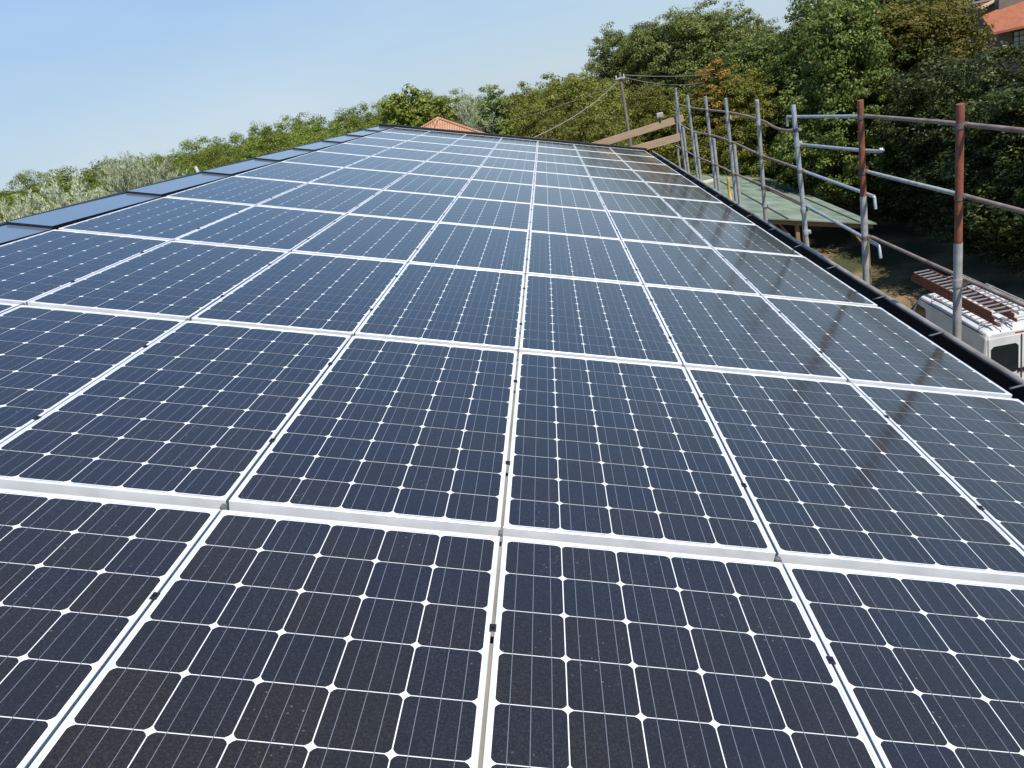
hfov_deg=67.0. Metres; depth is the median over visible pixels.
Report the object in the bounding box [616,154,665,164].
solar panel
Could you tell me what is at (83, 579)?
solar panel
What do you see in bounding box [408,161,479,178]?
solar panel
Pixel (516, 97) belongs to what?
olive green tree
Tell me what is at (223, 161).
wood tree
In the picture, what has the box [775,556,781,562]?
junction clip
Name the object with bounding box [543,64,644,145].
olive green tree
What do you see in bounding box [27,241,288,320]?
solar panel
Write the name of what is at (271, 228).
solar panel
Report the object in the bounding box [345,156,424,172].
solar panel
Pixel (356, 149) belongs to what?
solar panel
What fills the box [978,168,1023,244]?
shady tree
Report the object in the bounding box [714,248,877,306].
solar panel
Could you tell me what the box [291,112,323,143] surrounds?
wood tree
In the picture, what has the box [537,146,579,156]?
solar panel
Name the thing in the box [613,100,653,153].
olive green tree
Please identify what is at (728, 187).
hose
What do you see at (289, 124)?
wood tree
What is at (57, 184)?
wood tree
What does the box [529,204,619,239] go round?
solar panel
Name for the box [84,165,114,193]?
wood tree
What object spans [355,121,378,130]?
wood tree
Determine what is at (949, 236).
shady tree
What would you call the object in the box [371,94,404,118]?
wood tree
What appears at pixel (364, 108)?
wood tree
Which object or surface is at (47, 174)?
wood tree
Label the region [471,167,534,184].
solar panel
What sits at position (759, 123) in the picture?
scaffold post
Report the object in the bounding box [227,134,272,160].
wood tree
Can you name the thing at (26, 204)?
willow tree
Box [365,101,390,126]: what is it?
wood tree
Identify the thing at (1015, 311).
ladder
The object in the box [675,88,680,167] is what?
scaffold post
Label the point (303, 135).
wood tree
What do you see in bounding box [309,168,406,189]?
solar panel
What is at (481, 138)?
solar panel
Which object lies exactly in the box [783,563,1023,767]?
solar panel
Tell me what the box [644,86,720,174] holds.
olive green tree
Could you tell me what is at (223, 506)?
junction clip
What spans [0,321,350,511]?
solar panel
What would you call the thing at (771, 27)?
tall tree
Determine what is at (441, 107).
bright green tree
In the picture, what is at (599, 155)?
solar panel
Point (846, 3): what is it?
tall tree
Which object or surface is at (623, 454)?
solar panel
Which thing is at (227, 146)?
wood tree
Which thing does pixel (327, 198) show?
solar panel
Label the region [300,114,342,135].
wood tree
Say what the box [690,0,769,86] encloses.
tall tree
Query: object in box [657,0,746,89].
tall tree
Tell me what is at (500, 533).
junction clip
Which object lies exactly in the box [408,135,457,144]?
solar panel
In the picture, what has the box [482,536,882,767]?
solar panel
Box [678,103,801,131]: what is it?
guard rail
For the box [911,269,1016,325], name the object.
ladder
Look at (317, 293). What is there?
solar panel
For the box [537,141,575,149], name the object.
solar panel
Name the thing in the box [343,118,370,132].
wood tree
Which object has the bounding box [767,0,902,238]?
leafy tree
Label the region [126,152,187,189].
willow tree
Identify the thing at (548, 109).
overhead cable
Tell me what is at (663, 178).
solar panel
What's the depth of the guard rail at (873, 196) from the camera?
6.94 m
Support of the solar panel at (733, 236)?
on the building
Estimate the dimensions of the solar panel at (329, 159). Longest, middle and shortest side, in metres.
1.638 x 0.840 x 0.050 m
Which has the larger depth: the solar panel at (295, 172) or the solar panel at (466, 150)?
the solar panel at (466, 150)
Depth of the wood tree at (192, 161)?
47.01 m
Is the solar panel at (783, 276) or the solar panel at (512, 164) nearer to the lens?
the solar panel at (783, 276)
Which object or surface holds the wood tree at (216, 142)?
on the ground
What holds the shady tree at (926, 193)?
on the ground
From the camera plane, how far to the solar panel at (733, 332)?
4.46 m
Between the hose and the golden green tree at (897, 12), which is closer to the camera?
the hose
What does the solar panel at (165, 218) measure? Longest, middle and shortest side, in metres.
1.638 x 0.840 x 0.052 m
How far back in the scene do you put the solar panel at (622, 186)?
10.88 m
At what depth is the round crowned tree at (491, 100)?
46.77 m
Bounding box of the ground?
[456,31,1023,308]
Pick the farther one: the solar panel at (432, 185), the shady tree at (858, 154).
the shady tree at (858, 154)
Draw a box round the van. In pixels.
[911,283,1023,378]
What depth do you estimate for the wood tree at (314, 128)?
51.99 m
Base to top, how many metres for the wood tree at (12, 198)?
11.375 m
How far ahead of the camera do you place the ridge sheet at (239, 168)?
9.22 m
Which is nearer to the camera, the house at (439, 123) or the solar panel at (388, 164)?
the solar panel at (388, 164)
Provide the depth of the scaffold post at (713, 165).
12.40 m
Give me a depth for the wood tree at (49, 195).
38.68 m
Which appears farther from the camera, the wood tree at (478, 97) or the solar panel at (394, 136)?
the wood tree at (478, 97)
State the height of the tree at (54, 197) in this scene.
11.408 m
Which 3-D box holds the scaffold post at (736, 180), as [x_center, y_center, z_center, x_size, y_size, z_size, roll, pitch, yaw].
[4.038,0.415,12.456,0.208,9.662,0.201,-11,20,6]
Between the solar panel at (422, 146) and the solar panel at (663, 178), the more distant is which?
the solar panel at (422, 146)
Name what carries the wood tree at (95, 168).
on the ground
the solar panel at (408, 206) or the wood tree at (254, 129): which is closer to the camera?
the solar panel at (408, 206)
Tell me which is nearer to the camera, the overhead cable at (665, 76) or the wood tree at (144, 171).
the overhead cable at (665, 76)
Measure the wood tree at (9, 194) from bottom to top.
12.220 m
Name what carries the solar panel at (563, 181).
on the building
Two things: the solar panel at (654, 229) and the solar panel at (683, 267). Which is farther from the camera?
the solar panel at (654, 229)
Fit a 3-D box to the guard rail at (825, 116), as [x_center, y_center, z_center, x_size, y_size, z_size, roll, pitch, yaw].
[2.885,-2.451,7.218,0.029,0.206,2.244,-11,20,6]
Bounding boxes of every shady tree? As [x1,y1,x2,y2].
[790,109,872,208]
[816,65,907,216]
[833,40,956,227]
[833,171,883,214]
[846,70,949,230]
[865,115,946,234]
[869,45,1008,241]
[884,131,980,251]
[893,41,1023,257]
[924,142,1023,266]
[930,65,1023,269]
[935,82,1023,263]
[939,48,1023,250]
[942,153,1023,278]
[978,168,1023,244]
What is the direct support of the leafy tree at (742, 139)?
on the ground
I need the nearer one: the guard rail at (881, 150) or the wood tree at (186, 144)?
the guard rail at (881, 150)
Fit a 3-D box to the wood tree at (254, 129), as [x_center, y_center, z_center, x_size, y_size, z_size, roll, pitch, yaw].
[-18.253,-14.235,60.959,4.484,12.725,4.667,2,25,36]
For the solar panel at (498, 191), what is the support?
on the building
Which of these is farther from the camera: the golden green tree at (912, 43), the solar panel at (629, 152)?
the golden green tree at (912, 43)
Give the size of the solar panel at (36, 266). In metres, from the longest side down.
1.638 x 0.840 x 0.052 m
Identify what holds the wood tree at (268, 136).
on the ground
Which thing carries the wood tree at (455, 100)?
on the ground
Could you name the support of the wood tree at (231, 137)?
on the ground
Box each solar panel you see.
[0,230,170,305]
[0,303,19,313]
[0,305,184,443]
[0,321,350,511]
[0,489,219,767]
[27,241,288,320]
[29,510,499,767]
[58,197,253,240]
[166,176,306,205]
[175,205,345,251]
[192,252,406,337]
[229,336,516,535]
[235,162,343,182]
[257,183,381,213]
[282,151,369,166]
[292,214,436,262]
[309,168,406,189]
[318,143,389,155]
[345,137,405,147]
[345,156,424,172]
[348,190,456,221]
[355,263,524,350]
[365,132,419,140]
[373,148,438,160]
[382,127,427,134]
[384,174,469,196]
[392,141,449,151]
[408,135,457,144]
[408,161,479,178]
[409,223,528,273]
[422,131,465,138]
[427,152,486,165]
[439,197,531,230]
[441,145,492,155]
[451,139,497,148]
[458,179,532,203]
[460,134,501,142]
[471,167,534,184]
[481,157,535,173]
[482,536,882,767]
[488,149,535,160]
[494,143,536,152]
[499,137,537,145]
[502,352,775,561]
[519,274,681,366]
[526,231,642,284]
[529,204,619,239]
[532,185,605,210]
[534,172,595,190]
[535,161,588,176]
[536,153,583,165]
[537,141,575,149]
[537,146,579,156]
[574,144,613,152]
[577,150,622,160]
[580,157,631,169]
[584,166,643,181]
[590,177,658,196]
[597,191,680,217]
[607,211,711,247]
[609,147,653,156]
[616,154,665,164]
[622,240,759,295]
[624,161,679,174]
[633,170,698,186]
[644,285,846,381]
[645,182,722,202]
[661,197,754,224]
[682,218,802,256]
[685,367,1023,585]
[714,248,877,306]
[763,296,1011,397]
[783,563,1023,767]
[852,383,1023,551]
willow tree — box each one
[0,193,52,222]
[59,184,110,205]
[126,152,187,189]
[452,91,483,128]
[466,105,500,133]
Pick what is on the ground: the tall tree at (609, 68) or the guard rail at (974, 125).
the tall tree at (609, 68)
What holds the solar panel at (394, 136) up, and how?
on the building
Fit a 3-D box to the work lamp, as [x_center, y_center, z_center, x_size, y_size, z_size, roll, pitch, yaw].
[3.466,-6.212,18.084,0.150,0.250,0.090,-11,20,6]
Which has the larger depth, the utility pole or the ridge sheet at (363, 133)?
the utility pole
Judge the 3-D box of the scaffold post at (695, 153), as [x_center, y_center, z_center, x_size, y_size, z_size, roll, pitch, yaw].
[4.153,-0.686,15.288,0.208,9.662,0.198,-11,20,6]
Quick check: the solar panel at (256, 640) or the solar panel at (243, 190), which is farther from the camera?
the solar panel at (243, 190)
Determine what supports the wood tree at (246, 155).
on the ground
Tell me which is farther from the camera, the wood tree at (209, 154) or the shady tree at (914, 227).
the wood tree at (209, 154)
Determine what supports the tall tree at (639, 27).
on the ground
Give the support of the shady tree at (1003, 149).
on the ground
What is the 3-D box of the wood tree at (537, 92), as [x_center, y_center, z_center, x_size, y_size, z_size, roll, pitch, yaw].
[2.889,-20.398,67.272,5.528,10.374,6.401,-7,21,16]
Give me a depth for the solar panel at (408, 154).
12.47 m
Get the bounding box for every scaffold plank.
[592,114,683,144]
[631,133,680,149]
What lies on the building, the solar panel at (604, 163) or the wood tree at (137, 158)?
the solar panel at (604, 163)
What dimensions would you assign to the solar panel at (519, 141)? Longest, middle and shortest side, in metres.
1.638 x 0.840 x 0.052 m
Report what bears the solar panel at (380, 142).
on the building
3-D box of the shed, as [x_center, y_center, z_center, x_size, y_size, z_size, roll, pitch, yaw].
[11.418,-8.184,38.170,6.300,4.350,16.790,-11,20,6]
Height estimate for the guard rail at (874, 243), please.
0.176 m
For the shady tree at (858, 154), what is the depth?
38.45 m
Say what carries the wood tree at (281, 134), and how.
on the ground
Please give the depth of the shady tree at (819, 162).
42.18 m
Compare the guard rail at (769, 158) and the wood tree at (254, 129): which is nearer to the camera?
the guard rail at (769, 158)
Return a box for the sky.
[0,0,816,191]
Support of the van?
on the ground
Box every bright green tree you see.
[377,92,423,126]
[399,83,432,123]
[419,96,462,124]
[497,114,529,135]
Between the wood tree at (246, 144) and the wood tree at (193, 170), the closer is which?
the wood tree at (193, 170)
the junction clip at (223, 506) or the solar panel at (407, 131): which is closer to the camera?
the junction clip at (223, 506)
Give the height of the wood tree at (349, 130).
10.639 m
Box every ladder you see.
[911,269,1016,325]
[948,274,1023,314]
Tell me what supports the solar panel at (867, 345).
on the building
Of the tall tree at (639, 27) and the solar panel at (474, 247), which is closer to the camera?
the solar panel at (474, 247)
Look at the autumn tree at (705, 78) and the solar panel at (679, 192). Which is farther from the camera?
the autumn tree at (705, 78)
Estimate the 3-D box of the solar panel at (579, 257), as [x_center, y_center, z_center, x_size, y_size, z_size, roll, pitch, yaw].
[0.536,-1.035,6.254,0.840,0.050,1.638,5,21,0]
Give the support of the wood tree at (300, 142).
on the ground
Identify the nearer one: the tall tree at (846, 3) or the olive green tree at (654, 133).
the olive green tree at (654, 133)
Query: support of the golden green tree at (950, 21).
on the ground
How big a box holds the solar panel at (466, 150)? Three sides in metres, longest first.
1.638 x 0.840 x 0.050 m
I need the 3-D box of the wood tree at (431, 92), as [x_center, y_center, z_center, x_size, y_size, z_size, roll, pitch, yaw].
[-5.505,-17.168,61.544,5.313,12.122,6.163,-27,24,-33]
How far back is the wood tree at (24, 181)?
53.98 m
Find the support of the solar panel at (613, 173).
on the building
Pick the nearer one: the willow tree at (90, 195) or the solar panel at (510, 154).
the solar panel at (510, 154)
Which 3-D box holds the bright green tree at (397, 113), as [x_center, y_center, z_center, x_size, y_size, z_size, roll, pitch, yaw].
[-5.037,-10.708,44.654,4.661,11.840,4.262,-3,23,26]
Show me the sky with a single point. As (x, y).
(82, 82)
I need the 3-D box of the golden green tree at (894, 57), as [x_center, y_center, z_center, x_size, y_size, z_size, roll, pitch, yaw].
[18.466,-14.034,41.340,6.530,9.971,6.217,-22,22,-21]
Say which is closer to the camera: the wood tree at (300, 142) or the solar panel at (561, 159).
the solar panel at (561, 159)
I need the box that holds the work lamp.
[656,112,662,121]
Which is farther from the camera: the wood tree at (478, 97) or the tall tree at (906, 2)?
the tall tree at (906, 2)
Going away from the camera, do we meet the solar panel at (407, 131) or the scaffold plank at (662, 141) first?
the solar panel at (407, 131)
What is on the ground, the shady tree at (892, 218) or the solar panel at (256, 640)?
the shady tree at (892, 218)
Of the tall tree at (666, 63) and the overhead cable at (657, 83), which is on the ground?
the tall tree at (666, 63)
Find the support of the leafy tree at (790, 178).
on the ground
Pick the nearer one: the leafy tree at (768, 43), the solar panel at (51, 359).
the solar panel at (51, 359)
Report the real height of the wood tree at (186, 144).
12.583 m
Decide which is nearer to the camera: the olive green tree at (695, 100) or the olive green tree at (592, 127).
the olive green tree at (592, 127)
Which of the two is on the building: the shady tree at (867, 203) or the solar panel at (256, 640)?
the solar panel at (256, 640)
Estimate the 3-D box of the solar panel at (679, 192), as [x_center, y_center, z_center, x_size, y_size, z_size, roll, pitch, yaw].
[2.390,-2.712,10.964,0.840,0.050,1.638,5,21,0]
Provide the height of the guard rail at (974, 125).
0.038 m
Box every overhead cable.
[472,84,617,129]
[533,82,616,137]
[625,77,703,84]
[626,73,714,76]
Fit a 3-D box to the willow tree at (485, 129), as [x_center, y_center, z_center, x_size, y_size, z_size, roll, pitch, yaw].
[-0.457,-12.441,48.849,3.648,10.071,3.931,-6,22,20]
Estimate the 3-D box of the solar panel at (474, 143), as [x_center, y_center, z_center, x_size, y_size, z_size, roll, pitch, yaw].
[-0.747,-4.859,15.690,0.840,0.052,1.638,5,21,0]
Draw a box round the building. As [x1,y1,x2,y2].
[0,123,1023,767]
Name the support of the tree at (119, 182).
on the ground
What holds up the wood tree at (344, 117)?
on the ground
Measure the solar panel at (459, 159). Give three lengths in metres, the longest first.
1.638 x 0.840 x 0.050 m
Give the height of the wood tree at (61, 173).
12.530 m
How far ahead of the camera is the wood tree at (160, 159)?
57.10 m
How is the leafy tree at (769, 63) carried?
on the ground
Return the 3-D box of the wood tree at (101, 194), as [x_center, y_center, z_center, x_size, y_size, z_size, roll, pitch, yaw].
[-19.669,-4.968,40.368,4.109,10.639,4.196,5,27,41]
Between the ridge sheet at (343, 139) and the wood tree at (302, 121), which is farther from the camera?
the wood tree at (302, 121)
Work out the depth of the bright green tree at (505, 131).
45.25 m
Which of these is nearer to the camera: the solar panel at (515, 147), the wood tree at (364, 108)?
the solar panel at (515, 147)
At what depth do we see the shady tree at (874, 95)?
35.40 m
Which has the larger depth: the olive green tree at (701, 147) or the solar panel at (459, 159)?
the olive green tree at (701, 147)
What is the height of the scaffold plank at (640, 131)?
0.349 m
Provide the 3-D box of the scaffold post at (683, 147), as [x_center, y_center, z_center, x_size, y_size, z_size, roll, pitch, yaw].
[4.198,-1.154,16.463,0.208,9.682,0.228,-11,20,6]
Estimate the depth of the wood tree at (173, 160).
58.20 m
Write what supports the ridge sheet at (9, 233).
attached to the building
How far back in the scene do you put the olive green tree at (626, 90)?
45.05 m
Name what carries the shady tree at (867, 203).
on the ground
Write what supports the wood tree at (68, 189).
on the ground
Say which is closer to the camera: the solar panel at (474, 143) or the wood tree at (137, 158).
the solar panel at (474, 143)
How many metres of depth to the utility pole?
28.89 m
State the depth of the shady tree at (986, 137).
27.75 m
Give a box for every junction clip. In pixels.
[220,503,226,509]
[498,530,502,536]
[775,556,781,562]
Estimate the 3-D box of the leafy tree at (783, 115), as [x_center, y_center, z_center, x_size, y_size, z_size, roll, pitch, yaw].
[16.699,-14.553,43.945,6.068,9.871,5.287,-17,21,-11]
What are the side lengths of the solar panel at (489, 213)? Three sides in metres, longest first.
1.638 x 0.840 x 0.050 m
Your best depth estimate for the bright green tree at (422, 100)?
44.30 m
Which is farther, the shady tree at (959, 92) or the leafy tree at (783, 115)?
the leafy tree at (783, 115)
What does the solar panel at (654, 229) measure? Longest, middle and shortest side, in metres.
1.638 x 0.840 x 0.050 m
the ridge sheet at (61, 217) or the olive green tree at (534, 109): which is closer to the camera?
the ridge sheet at (61, 217)
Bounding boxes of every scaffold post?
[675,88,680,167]
[675,93,689,172]
[686,95,701,180]
[704,96,720,191]
[724,98,741,204]
[755,99,768,220]
[791,104,810,246]
[857,99,870,283]
[952,103,967,339]
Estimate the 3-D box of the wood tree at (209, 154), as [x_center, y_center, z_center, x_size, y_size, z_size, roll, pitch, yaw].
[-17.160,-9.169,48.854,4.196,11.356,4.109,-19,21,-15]
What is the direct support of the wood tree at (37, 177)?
on the ground
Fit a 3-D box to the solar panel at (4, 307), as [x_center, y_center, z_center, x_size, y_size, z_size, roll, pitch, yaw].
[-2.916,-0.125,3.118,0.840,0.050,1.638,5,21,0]
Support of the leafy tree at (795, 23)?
on the ground
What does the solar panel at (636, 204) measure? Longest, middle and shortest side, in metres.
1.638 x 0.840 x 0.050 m
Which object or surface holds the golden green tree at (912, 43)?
on the ground
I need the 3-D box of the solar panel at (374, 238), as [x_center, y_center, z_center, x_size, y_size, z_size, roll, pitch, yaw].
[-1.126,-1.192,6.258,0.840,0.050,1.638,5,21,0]
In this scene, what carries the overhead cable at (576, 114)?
attached to the utility pole
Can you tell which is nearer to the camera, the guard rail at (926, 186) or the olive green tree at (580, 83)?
the guard rail at (926, 186)
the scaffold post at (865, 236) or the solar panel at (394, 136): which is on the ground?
the scaffold post at (865, 236)
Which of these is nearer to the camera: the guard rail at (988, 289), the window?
the guard rail at (988, 289)
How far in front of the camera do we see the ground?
33.72 m
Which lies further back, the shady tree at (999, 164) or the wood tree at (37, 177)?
the wood tree at (37, 177)
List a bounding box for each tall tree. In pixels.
[580,21,652,107]
[616,21,676,100]
[625,4,718,111]
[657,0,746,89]
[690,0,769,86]
[735,17,783,46]
[800,0,898,23]
[865,0,977,35]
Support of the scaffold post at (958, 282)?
on the ground
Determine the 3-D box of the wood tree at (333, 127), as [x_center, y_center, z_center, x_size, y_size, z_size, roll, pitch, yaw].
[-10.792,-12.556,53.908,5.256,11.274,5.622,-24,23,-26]
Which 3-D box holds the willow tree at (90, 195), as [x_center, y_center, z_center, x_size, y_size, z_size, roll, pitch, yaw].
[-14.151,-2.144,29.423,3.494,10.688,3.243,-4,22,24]
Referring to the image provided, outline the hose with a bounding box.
[726,177,732,199]
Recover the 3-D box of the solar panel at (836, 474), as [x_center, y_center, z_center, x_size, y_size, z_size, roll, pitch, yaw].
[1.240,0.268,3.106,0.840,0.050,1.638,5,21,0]
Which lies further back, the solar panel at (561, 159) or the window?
the window
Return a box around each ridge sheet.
[0,224,55,245]
[6,193,161,229]
[126,173,230,196]
[202,159,278,175]
[254,149,314,161]
[293,141,341,150]
[322,135,361,142]
[346,130,378,136]
[365,126,393,131]
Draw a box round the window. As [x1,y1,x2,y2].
[1012,29,1023,46]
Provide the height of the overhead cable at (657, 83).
1.529 m
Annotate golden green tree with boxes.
[797,22,898,211]
[803,0,945,171]
[840,0,1020,156]
[903,0,1005,84]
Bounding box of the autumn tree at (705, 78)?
[694,57,750,170]
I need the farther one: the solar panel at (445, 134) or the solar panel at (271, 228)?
the solar panel at (445, 134)
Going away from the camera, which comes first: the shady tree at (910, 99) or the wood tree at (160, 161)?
the shady tree at (910, 99)
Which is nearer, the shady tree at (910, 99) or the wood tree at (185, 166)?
the shady tree at (910, 99)
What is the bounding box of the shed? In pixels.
[692,172,876,284]
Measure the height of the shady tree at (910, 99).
8.375 m
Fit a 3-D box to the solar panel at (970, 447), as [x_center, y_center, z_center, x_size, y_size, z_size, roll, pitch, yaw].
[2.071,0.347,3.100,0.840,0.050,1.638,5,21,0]
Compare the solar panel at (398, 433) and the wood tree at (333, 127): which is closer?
the solar panel at (398, 433)
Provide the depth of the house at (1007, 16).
55.42 m
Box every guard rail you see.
[676,146,807,204]
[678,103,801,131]
[681,124,803,168]
[786,114,866,126]
[793,143,884,152]
[803,170,876,208]
[806,205,881,258]
[866,114,1023,133]
[867,170,954,195]
[870,235,1023,307]
[965,194,1023,214]
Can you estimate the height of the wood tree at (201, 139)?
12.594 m
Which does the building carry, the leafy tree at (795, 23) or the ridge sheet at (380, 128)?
the ridge sheet at (380, 128)
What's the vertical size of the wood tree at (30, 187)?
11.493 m
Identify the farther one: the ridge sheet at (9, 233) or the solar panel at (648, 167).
the solar panel at (648, 167)
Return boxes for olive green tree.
[496,81,552,135]
[507,96,564,139]
[508,73,587,133]
[532,102,597,142]
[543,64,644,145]
[560,93,638,145]
[578,77,645,145]
[608,81,688,168]
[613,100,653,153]
[630,104,707,170]
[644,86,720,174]
[658,78,750,175]
[666,110,738,174]
[700,63,792,181]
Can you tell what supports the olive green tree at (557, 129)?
on the ground
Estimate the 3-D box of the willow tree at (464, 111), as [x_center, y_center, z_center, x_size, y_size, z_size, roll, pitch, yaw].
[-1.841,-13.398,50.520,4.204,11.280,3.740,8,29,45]
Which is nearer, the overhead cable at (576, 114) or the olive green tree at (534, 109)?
the overhead cable at (576, 114)
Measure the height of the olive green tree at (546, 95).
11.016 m
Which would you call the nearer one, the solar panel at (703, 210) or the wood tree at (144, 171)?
the solar panel at (703, 210)
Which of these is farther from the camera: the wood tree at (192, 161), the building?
the wood tree at (192, 161)
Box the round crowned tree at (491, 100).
[471,84,514,133]
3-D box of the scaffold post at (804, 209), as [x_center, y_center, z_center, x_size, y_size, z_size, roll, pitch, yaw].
[3.890,1.597,9.448,0.150,9.651,0.150,-11,20,6]
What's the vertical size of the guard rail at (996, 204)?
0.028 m
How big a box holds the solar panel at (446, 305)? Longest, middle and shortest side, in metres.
1.638 x 0.840 x 0.050 m
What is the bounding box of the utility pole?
[615,72,631,146]
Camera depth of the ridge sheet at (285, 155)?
10.79 m
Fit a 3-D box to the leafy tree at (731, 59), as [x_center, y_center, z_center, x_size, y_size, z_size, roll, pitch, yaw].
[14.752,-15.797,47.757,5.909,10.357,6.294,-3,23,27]
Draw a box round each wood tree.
[0,187,33,210]
[0,191,36,221]
[2,184,51,219]
[6,173,40,206]
[18,169,57,192]
[33,176,73,206]
[34,168,74,192]
[41,189,71,204]
[47,165,88,194]
[57,179,97,201]
[77,159,117,189]
[83,186,111,197]
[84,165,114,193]
[92,158,131,183]
[102,156,142,182]
[120,156,150,168]
[124,163,168,183]
[148,151,179,179]
[150,155,181,178]
[167,148,190,177]
[172,162,194,176]
[173,139,208,171]
[177,149,217,174]
[182,135,223,160]
[182,164,209,174]
[197,147,230,169]
[202,136,241,162]
[209,143,255,162]
[214,155,236,166]
[223,131,244,151]
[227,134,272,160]
[231,146,263,162]
[241,121,278,153]
[255,121,298,153]
[261,130,300,154]
[275,114,302,139]
[283,123,323,146]
[288,136,308,147]
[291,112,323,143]
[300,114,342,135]
[304,121,333,143]
[315,122,348,139]
[327,107,366,133]
[335,127,355,136]
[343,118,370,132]
[345,101,382,127]
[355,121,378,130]
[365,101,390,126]
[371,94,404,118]
[414,88,452,108]
[439,87,477,121]
[466,93,498,111]
[514,87,543,106]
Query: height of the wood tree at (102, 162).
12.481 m
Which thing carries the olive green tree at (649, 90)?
on the ground
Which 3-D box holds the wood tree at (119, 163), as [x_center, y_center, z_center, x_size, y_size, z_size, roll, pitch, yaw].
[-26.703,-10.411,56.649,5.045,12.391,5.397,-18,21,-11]
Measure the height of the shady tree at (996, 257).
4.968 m
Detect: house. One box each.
[421,117,483,132]
[937,0,1023,83]
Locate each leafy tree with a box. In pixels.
[699,106,784,181]
[715,37,766,112]
[730,33,785,140]
[751,39,820,189]
[764,0,841,202]
[764,37,825,193]
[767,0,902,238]
[775,75,838,206]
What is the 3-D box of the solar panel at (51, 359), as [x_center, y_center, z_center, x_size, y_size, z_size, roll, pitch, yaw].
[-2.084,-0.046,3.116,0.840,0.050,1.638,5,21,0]
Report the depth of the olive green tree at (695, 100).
44.28 m
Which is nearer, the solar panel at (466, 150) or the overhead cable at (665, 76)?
the solar panel at (466, 150)
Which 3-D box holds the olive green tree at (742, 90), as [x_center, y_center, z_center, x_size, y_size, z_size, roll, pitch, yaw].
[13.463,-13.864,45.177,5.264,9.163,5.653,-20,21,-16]
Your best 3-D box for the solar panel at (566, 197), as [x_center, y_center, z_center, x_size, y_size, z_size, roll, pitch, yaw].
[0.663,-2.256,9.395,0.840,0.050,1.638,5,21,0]
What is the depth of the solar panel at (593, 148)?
17.19 m
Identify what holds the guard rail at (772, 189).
attached to the scaffold post at (804, 209)
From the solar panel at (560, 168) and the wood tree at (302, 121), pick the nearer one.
the solar panel at (560, 168)
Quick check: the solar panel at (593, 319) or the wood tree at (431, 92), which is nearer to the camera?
the solar panel at (593, 319)
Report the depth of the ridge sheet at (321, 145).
12.36 m
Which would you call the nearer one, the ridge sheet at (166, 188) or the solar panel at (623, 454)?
the solar panel at (623, 454)

